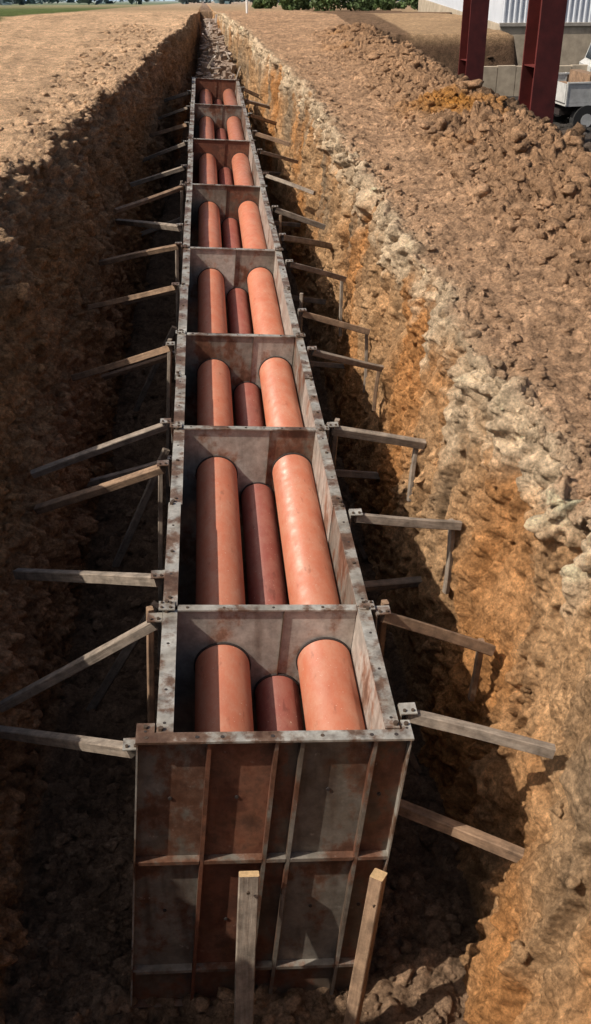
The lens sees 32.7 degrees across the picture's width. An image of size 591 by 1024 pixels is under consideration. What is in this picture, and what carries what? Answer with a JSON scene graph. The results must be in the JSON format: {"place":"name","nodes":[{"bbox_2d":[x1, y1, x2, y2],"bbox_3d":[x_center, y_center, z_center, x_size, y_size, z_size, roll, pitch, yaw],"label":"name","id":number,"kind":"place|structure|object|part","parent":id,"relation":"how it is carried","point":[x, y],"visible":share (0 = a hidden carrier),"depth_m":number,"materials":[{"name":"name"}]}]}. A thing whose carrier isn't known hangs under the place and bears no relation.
{"place":"outdoors","nodes":[
{"label":"outdoors","id":0,"kind":"place"},
{"bbox_2d":[0,0,590,1023],"bbox_3d":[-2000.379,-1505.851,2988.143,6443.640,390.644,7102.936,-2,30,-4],"label":"ground","id":1,"kind":"structure","parent":0,"point":[536,574],"depth_m":10.00,"materials":[{"name":"soil"}]},
{"bbox_2d":[86,600,158,711],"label":"raking shore","id":2,"kind":"structure","parent":1,"relation":"on","point":[113,672],"depth_m":9.21,"materials":[{"name":"wood"}]},
{"bbox_2d":[112,447,169,567],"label":"raking shore","id":3,"kind":"structure","parent":1,"relation":"on","point":[134,522],"depth_m":11.53,"materials":[{"name":"wood"}]},
{"bbox_2d":[146,606,154,732],"bbox_3d":[-1.102,1.666,7.758,0.178,2.253,0.061,-6,31,-10],"label":"timber stake","id":4,"kind":"object","parent":1,"relation":"on","point":[150,676],"visible":0.45,"depth_m":7.46,"materials":[{"name":"wood"}]},
{"bbox_2d":[133,325,176,411],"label":"raking shore","id":5,"kind":"structure","parent":1,"relation":"on","point":[154,369],"depth_m":15.21,"materials":[{"name":"brown wood"}]},
{"bbox_2d":[158,474,162,664],"bbox_3d":[-1.292,0.567,9.652,0.250,2.255,0.076,-23,37,-34],"label":"timber stake","id":6,"kind":"object","parent":1,"relation":"on","point":[160,530],"visible":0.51,"depth_m":9.48,"materials":[{"name":"wood"}]},
{"bbox_2d":[166,338,171,503],"bbox_3d":[-1.564,-1.061,12.456,0.218,2.254,0.072,-2,30,-4],"label":"timber stake","id":7,"kind":"object","parent":1,"relation":"on","point":[168,406],"visible":0.78,"depth_m":12.32,"materials":[{"name":"wood"}]},
{"bbox_2d":[175,250,178,349],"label":"timber stake","id":8,"kind":"object","parent":1,"relation":"on","point":[177,279],"visible":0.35,"depth_m":15.61,"materials":[{"name":"brown wood"}]},
{"bbox_2d":[180,181,182,285],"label":"timber stake","id":9,"kind":"object","parent":1,"relation":"on","point":[181,205],"visible":0.64,"depth_m":19.61,"materials":[{"name":"brown wood"}]},
{"bbox_2d":[0,0,406,4],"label":"distant trees","id":10,"kind":"object","parent":1,"relation":"on","point":[11,2],"visible":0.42,"depth_m":149.41,"materials":[{"name":"green plant"}]},
{"bbox_2d":[195,18,236,88],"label":"rubble stones","id":11,"kind":"object","parent":1,"relation":"on","point":[226,65],"visible":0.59,"depth_m":37.03,"materials":[{"name":"grey stone"}]},
{"bbox_2d":[191,77,244,116],"bbox_3d":[-2.348,-11.031,29.461,1.676,2.520,5.288,-2,30,-4],"label":"steel formwork box","id":12,"kind":"object","parent":1,"relation":"on","point":[217,88],"visible":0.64,"depth_m":31.16,"materials":[{"name":"metal"}]},
{"bbox_2d":[164,90,190,101],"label":"timber prop","id":13,"kind":"object","parent":12,"relation":"attached to","point":[177,96],"visible":0.9,"depth_m":28.89,"materials":[{"name":"wood"}]},
{"bbox_2d":[241,87,259,98],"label":"timber prop","id":14,"kind":"object","parent":12,"relation":"attached to","point":[250,92],"visible":0.83,"depth_m":29.91,"materials":[{"name":"wood"}]},
{"bbox_2d":[189,102,252,140],"bbox_3d":[-1.932,-8.456,25.020,1.679,2.517,5.088,-2,30,-4],"label":"steel formwork box","id":15,"kind":"object","parent":1,"relation":"on","point":[219,115],"visible":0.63,"depth_m":26.64,"materials":[{"name":"grey metal"}]},
{"bbox_2d":[149,122,188,136],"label":"timber prop","id":16,"kind":"object","parent":15,"relation":"attached to","point":[171,129],"visible":0.91,"depth_m":24.25,"materials":[{"name":"wood"}]},
{"bbox_2d":[158,107,188,119],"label":"timber prop","id":17,"kind":"object","parent":15,"relation":"attached to","point":[173,113],"visible":0.9,"depth_m":26.58,"materials":[{"name":"wood"}]},
{"bbox_2d":[253,130,289,145],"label":"timber prop","id":18,"kind":"object","parent":15,"relation":"attached to","point":[271,138],"visible":0.96,"depth_m":23.33,"materials":[{"name":"wood"}]},
{"bbox_2d":[262,170,280,175],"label":"timber prop","id":19,"kind":"object","parent":15,"relation":"attached to","point":[274,173],"visible":0.27,"depth_m":25.34,"materials":[{"name":"wood"}]},
{"bbox_2d":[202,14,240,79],"bbox_3d":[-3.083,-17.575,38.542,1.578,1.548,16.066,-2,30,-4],"label":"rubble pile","id":20,"kind":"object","parent":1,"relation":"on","point":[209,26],"visible":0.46,"depth_m":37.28,"materials":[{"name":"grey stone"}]},
{"bbox_2d":[187,137,265,188],"bbox_3d":[-1.546,-6.062,20.884,1.685,2.503,4.578,-2,30,-4],"label":"steel formwork box","id":21,"kind":"object","parent":1,"relation":"on","point":[223,152],"visible":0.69,"depth_m":22.27,"materials":[{"name":"metal"}]},
{"bbox_2d":[130,164,186,186],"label":"timber prop","id":22,"kind":"object","parent":21,"relation":"attached to","point":[158,175],"visible":0.98,"depth_m":19.92,"materials":[{"name":"wood"}]},
{"bbox_2d":[141,215,184,235],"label":"timber prop","id":23,"kind":"object","parent":21,"relation":"attached to","point":[151,230],"visible":0.39,"depth_m":20.88,"materials":[{"name":"wood"}]},
{"bbox_2d":[143,140,187,161],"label":"timber prop","id":24,"kind":"object","parent":21,"relation":"attached to","point":[162,152],"visible":0.9,"depth_m":22.27,"materials":[{"name":"wood"}]},
{"bbox_2d":[213,99,303,730],"bbox_3d":[-1.271,-5.703,19.389,0.320,0.320,30.400,-2,30,-4],"label":"brown sewer pipe","id":25,"kind":"object","parent":21,"relation":"attached to","point":[278,703],"visible":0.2,"depth_m":8.90,"materials":[{"name":"plastic"}]},
{"bbox_2d":[257,149,298,163],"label":"timber prop","id":26,"kind":"object","parent":21,"relation":"attached to","point":[278,156],"visible":0.94,"depth_m":21.72,"materials":[{"name":"wood"}]},
{"bbox_2d":[263,172,315,194],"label":"timber prop","id":27,"kind":"object","parent":21,"relation":"attached to","point":[291,184],"visible":0.95,"depth_m":19.09,"materials":[{"name":"wood"}]},
{"bbox_2d":[183,182,280,272],"bbox_3d":[-1.187,-3.879,17.121,1.674,2.500,4.228,-2,30,-4],"label":"steel formwork box","id":28,"kind":"object","parent":1,"relation":"on","point":[228,200],"visible":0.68,"depth_m":18.36,"materials":[{"name":"grey metal"}]},
{"bbox_2d":[98,242,182,265],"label":"timber prop","id":29,"kind":"object","parent":28,"relation":"attached to","point":[138,254],"visible":0.99,"depth_m":15.12,"materials":[{"name":"wood"}]},
{"bbox_2d":[122,290,175,304],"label":"timber prop","id":30,"kind":"object","parent":28,"relation":"attached to","point":[146,298],"visible":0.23,"depth_m":17.28,"materials":[{"name":"wood"}]},
{"bbox_2d":[115,219,183,236],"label":"timber prop","id":31,"kind":"object","parent":28,"relation":"attached to","point":[155,225],"visible":0.97,"depth_m":16.74,"materials":[{"name":"wood"}]},
{"bbox_2d":[113,184,185,212],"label":"timber prop","id":32,"kind":"object","parent":28,"relation":"attached to","point":[148,199],"visible":0.99,"depth_m":17.70,"materials":[{"name":"wood"}]},
{"bbox_2d":[272,205,325,229],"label":"timber prop","id":33,"kind":"object","parent":28,"relation":"attached to","point":[294,216],"visible":0.94,"depth_m":17.17,"materials":[{"name":"wood"}]},
{"bbox_2d":[291,295,325,304],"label":"timber prop","id":34,"kind":"object","parent":28,"relation":"attached to","point":[312,300],"visible":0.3,"depth_m":17.04,"materials":[{"name":"wood"}]},
{"bbox_2d":[178,244,299,364],"bbox_3d":[-0.873,-1.923,13.767,1.677,2.517,3.638,-2,30,-4],"label":"steel formwork box","id":35,"kind":"object","parent":1,"relation":"on","point":[234,267],"visible":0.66,"depth_m":14.74,"materials":[{"name":"grey metal"}]},
{"bbox_2d":[88,282,179,309],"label":"timber prop","id":36,"kind":"object","parent":35,"relation":"attached to","point":[173,287],"visible":0.97,"depth_m":13.52,"materials":[{"name":"wood"}]},
{"bbox_2d":[101,350,174,379],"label":"timber prop","id":37,"kind":"object","parent":35,"relation":"attached to","point":[134,367],"visible":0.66,"depth_m":14.30,"materials":[{"name":"wood"}]},
{"bbox_2d":[285,259,346,281],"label":"timber prop","id":38,"kind":"object","parent":35,"relation":"attached to","point":[291,264],"visible":0.98,"depth_m":14.54,"materials":[{"name":"wood"}]},
{"bbox_2d":[298,308,369,334],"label":"timber prop","id":39,"kind":"object","parent":35,"relation":"attached to","point":[334,322],"visible":0.91,"depth_m":12.61,"materials":[{"name":"wood"}]},
{"bbox_2d":[234,871,258,1023],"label":"timber brace","id":40,"kind":"object","parent":1,"relation":"on","point":[247,908],"visible":1,"depth_m":6.42,"materials":[{"name":"wood"}]},
{"bbox_2d":[173,330,325,431],"bbox_3d":[-0.628,-0.396,11.138,1.682,2.519,2.538,-2,30,-4],"label":"steel formwork box","id":41,"kind":"object","parent":1,"relation":"on","point":[243,357],"visible":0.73,"depth_m":11.64,"materials":[{"name":"grey metal"}]},
{"bbox_2d":[30,418,172,477],"bbox_3d":[-1.838,-0.604,9.553,1.360,0.498,0.110,-5,31,-9],"label":"timber prop","id":42,"kind":"object","parent":41,"relation":"attached to","point":[161,426],"visible":0.98,"depth_m":9.53,"materials":[{"name":"wood"}]},
{"bbox_2d":[71,341,175,380],"bbox_3d":[-2.022,-1.730,11.708,1.494,0.715,0.137,12,32,20],"label":"timber prop","id":43,"kind":"object","parent":41,"relation":"attached to","point":[167,348],"visible":0.98,"depth_m":11.64,"materials":[{"name":"wood"}]},
{"bbox_2d":[83,455,171,487],"bbox_3d":[-2.010,-0.455,11.733,1.194,0.393,0.101,-2,30,-4],"label":"timber prop","id":44,"kind":"object","parent":41,"relation":"attached to","point":[102,479],"visible":0.56,"depth_m":11.71,"materials":[{"name":"wood"}]},
{"bbox_2d":[307,346,383,371],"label":"timber prop","id":45,"kind":"object","parent":41,"relation":"attached to","point":[344,359],"visible":0.98,"depth_m":11.56,"materials":[{"name":"wood"}]},
{"bbox_2d":[244,99,269,108],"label":"timber prop","id":46,"kind":"object","parent":1,"relation":"on","point":[257,104],"visible":0.92,"depth_m":27.81,"materials":[{"name":"wood"}]},
{"bbox_2d":[248,113,276,124],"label":"timber prop","id":47,"kind":"object","parent":1,"relation":"on","point":[251,115],"visible":0.94,"depth_m":25.86,"materials":[{"name":"wood"}]},
{"bbox_2d":[251,0,277,8],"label":"bush","id":48,"kind":"object","parent":1,"relation":"on","point":[264,4],"visible":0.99,"depth_m":66.68,"materials":[{"name":"green plant"}]},
{"bbox_2d":[163,422,367,646],"bbox_3d":[-0.406,0.946,8.812,1.676,2.505,2.928,-2,30,-4],"label":"steel formwork box","id":49,"kind":"object","parent":1,"relation":"on","point":[253,454],"visible":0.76,"depth_m":9.46,"materials":[{"name":"grey metal"}]},
{"bbox_2d":[13,568,164,586],"bbox_3d":[-1.647,0.510,7.848,1.720,0.678,0.143,19,35,29],"label":"timber prop","id":50,"kind":"object","parent":49,"relation":"attached to","point":[153,578],"visible":0.91,"depth_m":7.74,"materials":[{"name":"wood"}]},
{"bbox_2d":[33,460,170,513],"bbox_3d":[-1.768,-0.208,9.119,1.395,0.723,0.129,7,31,13],"label":"timber prop","id":51,"kind":"object","parent":49,"relation":"attached to","point":[158,468],"visible":1,"depth_m":9.07,"materials":[{"name":"wood"}]},
{"bbox_2d":[326,422,425,449],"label":"timber prop","id":52,"kind":"object","parent":49,"relation":"attached to","point":[377,436],"visible":0.97,"depth_m":9.67,"materials":[{"name":"wood"}]},
{"bbox_2d":[363,576,421,591],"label":"timber prop","id":53,"kind":"object","parent":49,"relation":"attached to","point":[394,583],"visible":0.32,"depth_m":9.48,"materials":[{"name":"wood"}]},
{"bbox_2d":[348,508,461,530],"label":"timber prop","id":54,"kind":"object","parent":49,"relation":"attached to","point":[397,521],"visible":0.97,"depth_m":8.27,"materials":[{"name":"wood"}]},
{"bbox_2d":[130,600,413,1008],"bbox_3d":[-0.280,2.024,6.998,1.842,2.549,1.375,-2,30,-4],"label":"steel formwork box","id":55,"kind":"object","parent":1,"relation":"on","point":[303,823],"visible":0.95,"depth_m":6.42,"materials":[{"name":"metal"}]},
{"bbox_2d":[0,725,135,757],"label":"timber prop","id":56,"kind":"object","parent":55,"relation":"attached to","point":[125,747],"visible":0.88,"depth_m":6.46,"materials":[{"name":"wood"}]},
{"bbox_2d":[0,612,162,712],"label":"timber prop","id":57,"kind":"object","parent":55,"relation":"attached to","point":[151,624],"visible":0.94,"depth_m":7.10,"materials":[{"name":"wood"}]},
{"bbox_2d":[195,89,253,731],"bbox_3d":[-1.654,-5.921,19.226,0.384,0.384,30.400,-2,30,-4],"label":"orange sewer pipe","id":58,"kind":"object","parent":55,"relation":"attached to","point":[223,699],"visible":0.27,"depth_m":8.55,"materials":[{"name":"plastic"}]},
{"bbox_2d":[223,89,365,730],"bbox_3d":[-0.932,-5.950,19.277,0.384,0.384,30.400,-2,30,-4],"label":"orange sewer pipe","id":59,"kind":"object","parent":55,"relation":"attached to","point":[330,695],"visible":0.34,"depth_m":8.59,"materials":[{"name":"plastic"}]},
{"bbox_2d":[374,605,495,655],"bbox_3d":[1.014,0.871,7.228,0.956,0.578,0.114,-7,31,-11],"label":"timber prop","id":60,"kind":"object","parent":55,"relation":"attached to","point":[388,616],"visible":0.98,"depth_m":7.19,"materials":[{"name":"wood"}]},
{"bbox_2d":[397,702,555,758],"bbox_3d":[1.097,1.327,6.136,0.963,0.285,0.119,3,30,6],"label":"timber prop","id":61,"kind":"object","parent":55,"relation":"attached to","point":[411,712],"visible":0.94,"depth_m":6.10,"materials":[{"name":"wood"}]},
{"bbox_2d":[279,215,281,245],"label":"timber stake","id":62,"kind":"object","parent":1,"relation":"on","point":[280,222],"visible":0.23,"depth_m":16.87,"materials":[{"name":"brown wood"}]},
{"bbox_2d":[274,221,300,226],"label":"timber prop","id":63,"kind":"object","parent":1,"relation":"on","point":[292,224],"visible":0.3,"depth_m":21.01,"materials":[{"name":"wood"}]},
{"bbox_2d":[0,22,590,1023],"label":"soil clods","id":64,"kind":"object","parent":1,"relation":"on","point":[388,1006],"visible":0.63,"depth_m":10.08,"materials":[{"name":"brown soil"}]},
{"bbox_2d":[278,0,312,9],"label":"bush","id":65,"kind":"object","parent":1,"relation":"on","point":[293,4],"visible":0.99,"depth_m":56.95,"materials":[{"name":"green plant"}]},
{"bbox_2d":[299,293,302,332],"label":"timber stake","id":66,"kind":"object","parent":1,"relation":"on","point":[300,306],"visible":0.19,"depth_m":13.38,"materials":[{"name":"brown wood"}]},
{"bbox_2d":[279,233,331,248],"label":"timber prop","id":67,"kind":"object","parent":1,"relation":"on","point":[301,240],"visible":0.97,"depth_m":15.96,"materials":[{"name":"wood"}]},
{"bbox_2d":[309,361,344,368],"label":"timber prop","id":68,"kind":"object","parent":1,"relation":"on","point":[325,364],"visible":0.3,"depth_m":14.21,"materials":[{"name":"wood"}]},
{"bbox_2d":[331,418,339,467],"bbox_3d":[0.344,0.022,10.460,0.189,2.183,0.065,8,31,14],"label":"timber stake","id":69,"kind":"object","parent":1,"relation":"on","point":[334,447],"visible":0.26,"depth_m":10.03,"materials":[{"name":"wood"}]},
{"bbox_2d":[309,0,372,10],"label":"bush","id":70,"kind":"object","parent":1,"relation":"on","point":[355,5],"visible":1,"depth_m":51.84,"materials":[{"name":"green plant"}]},
{"bbox_2d":[338,281,343,335],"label":"timber stake","id":71,"kind":"object","parent":1,"relation":"on","point":[341,305],"visible":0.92,"depth_m":15.10,"materials":[{"name":"wood"}]},
{"bbox_2d":[335,469,379,478],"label":"timber prop","id":72,"kind":"object","parent":1,"relation":"on","point":[358,474],"visible":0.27,"depth_m":11.57,"materials":[{"name":"wood"}]},
{"bbox_2d":[347,516,367,559],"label":"raking shore","id":73,"kind":"structure","parent":1,"relation":"on","point":[358,544],"depth_m":11.66,"materials":[{"name":"wood"}]},
{"bbox_2d":[343,868,386,1023],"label":"timber brace","id":74,"kind":"object","parent":1,"relation":"on","point":[367,935],"visible":1,"depth_m":6.38,"materials":[{"name":"wood"}]},
{"bbox_2d":[363,335,367,392],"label":"timber stake","id":75,"kind":"object","parent":1,"relation":"on","point":[366,356],"visible":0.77,"depth_m":12.98,"materials":[{"name":"wood"}]},
{"bbox_2d":[372,364,380,410],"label":"timber stake","id":76,"kind":"object","parent":1,"relation":"on","point":[375,390],"visible":0.95,"depth_m":12.05,"materials":[{"name":"wood"}]},
{"bbox_2d":[377,599,388,656],"bbox_3d":[0.603,1.574,7.787,0.154,2.183,0.066,16,34,26],"label":"timber stake","id":77,"kind":"object","parent":1,"relation":"on","point":[381,632],"visible":0.23,"depth_m":7.34,"materials":[{"name":"wood"}]},
{"bbox_2d":[361,0,408,10],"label":"bush","id":78,"kind":"object","parent":1,"relation":"on","point":[385,4],"visible":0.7,"depth_m":53.86,"materials":[{"name":"green plant"}]},
{"bbox_2d":[401,0,418,9],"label":"bush","id":79,"kind":"object","parent":1,"relation":"on","point":[413,4],"visible":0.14,"depth_m":57.94,"materials":[{"name":"green plant"}]},
{"bbox_2d":[401,728,421,773],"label":"raking shore","id":80,"kind":"structure","parent":1,"relation":"on","point":[414,763],"depth_m":8.76,"materials":[{"name":"brown wood"}]},
{"bbox_2d":[407,448,418,500],"bbox_3d":[1.153,-0.408,9.897,0.067,0.608,0.234,10,32,17],"label":"timber stake","id":81,"kind":"object","parent":1,"relation":"on","point":[412,470],"visible":0.88,"depth_m":9.88,"materials":[{"name":"wood"}]},
{"bbox_2d":[442,518,454,593],"bbox_3d":[1.310,0.384,8.623,0.072,0.705,0.099,-12,32,-20],"label":"timber stake","id":82,"kind":"object","parent":1,"relation":"on","point":[449,561],"visible":0.93,"depth_m":8.62,"materials":[{"name":"wood"}]},
{"bbox_2d":[398,799,524,862],"bbox_3d":[0.994,2.026,6.543,0.989,0.254,0.134,10,32,17],"label":"timber prop","id":83,"kind":"object","parent":1,"relation":"on","point":[465,833],"visible":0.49,"depth_m":6.49,"materials":[{"name":"wood"}]},
{"bbox_2d":[468,638,484,700],"bbox_3d":[1.368,1.199,7.635,0.068,0.584,0.080,-2,30,-4],"label":"timber stake","id":84,"kind":"object","parent":1,"relation":"on","point":[475,676],"visible":0.86,"depth_m":7.63,"materials":[{"name":"wood"}]},
{"bbox_2d":[418,0,590,65],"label":"white warehouse","id":85,"kind":"structure","parent":1,"relation":"on","point":[508,16],"depth_m":39.82,"materials":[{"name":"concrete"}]},
{"bbox_2d":[482,64,587,95],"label":"concrete block wall","id":86,"kind":"structure","parent":1,"relation":"on","point":[502,80],"depth_m":33.21,"materials":[{"name":"grey concrete"}]},
{"bbox_2d":[553,69,590,127],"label":"flatbed truck","id":87,"kind":"object","parent":1,"relation":"on","point":[573,98],"visible":0.77,"depth_m":24.09,"materials":[{"name":"white paint"}]},
{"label":"concrete pedestal","id":88,"kind":"object","parent":1,"relation":"on","visible":0},
{"bbox_2d":[518,0,566,123],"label":"steel column","id":89,"kind":"structure","parent":88,"relation":"on","point":[544,32],"depth_m":20.20,"materials":[{"name":"red metal"}]},
{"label":"concrete pedestal","id":90,"kind":"object","parent":1,"relation":"on","visible":0},
{"bbox_2d":[458,0,489,80],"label":"steel column","id":91,"kind":"structure","parent":90,"relation":"on","point":[475,13],"depth_m":29.98,"materials":[{"name":"red metal"}]},
{"bbox_2d":[579,44,590,71],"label":"flatbed truck","id":92,"kind":"object","parent":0,"point":[586,60],"visible":0.16,"depth_m":33.74,"materials":[{"name":"white paint"}]},
{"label":"windows","id":93,"kind":"part","parent":92,"relation":"part of","materials":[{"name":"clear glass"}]}
]}

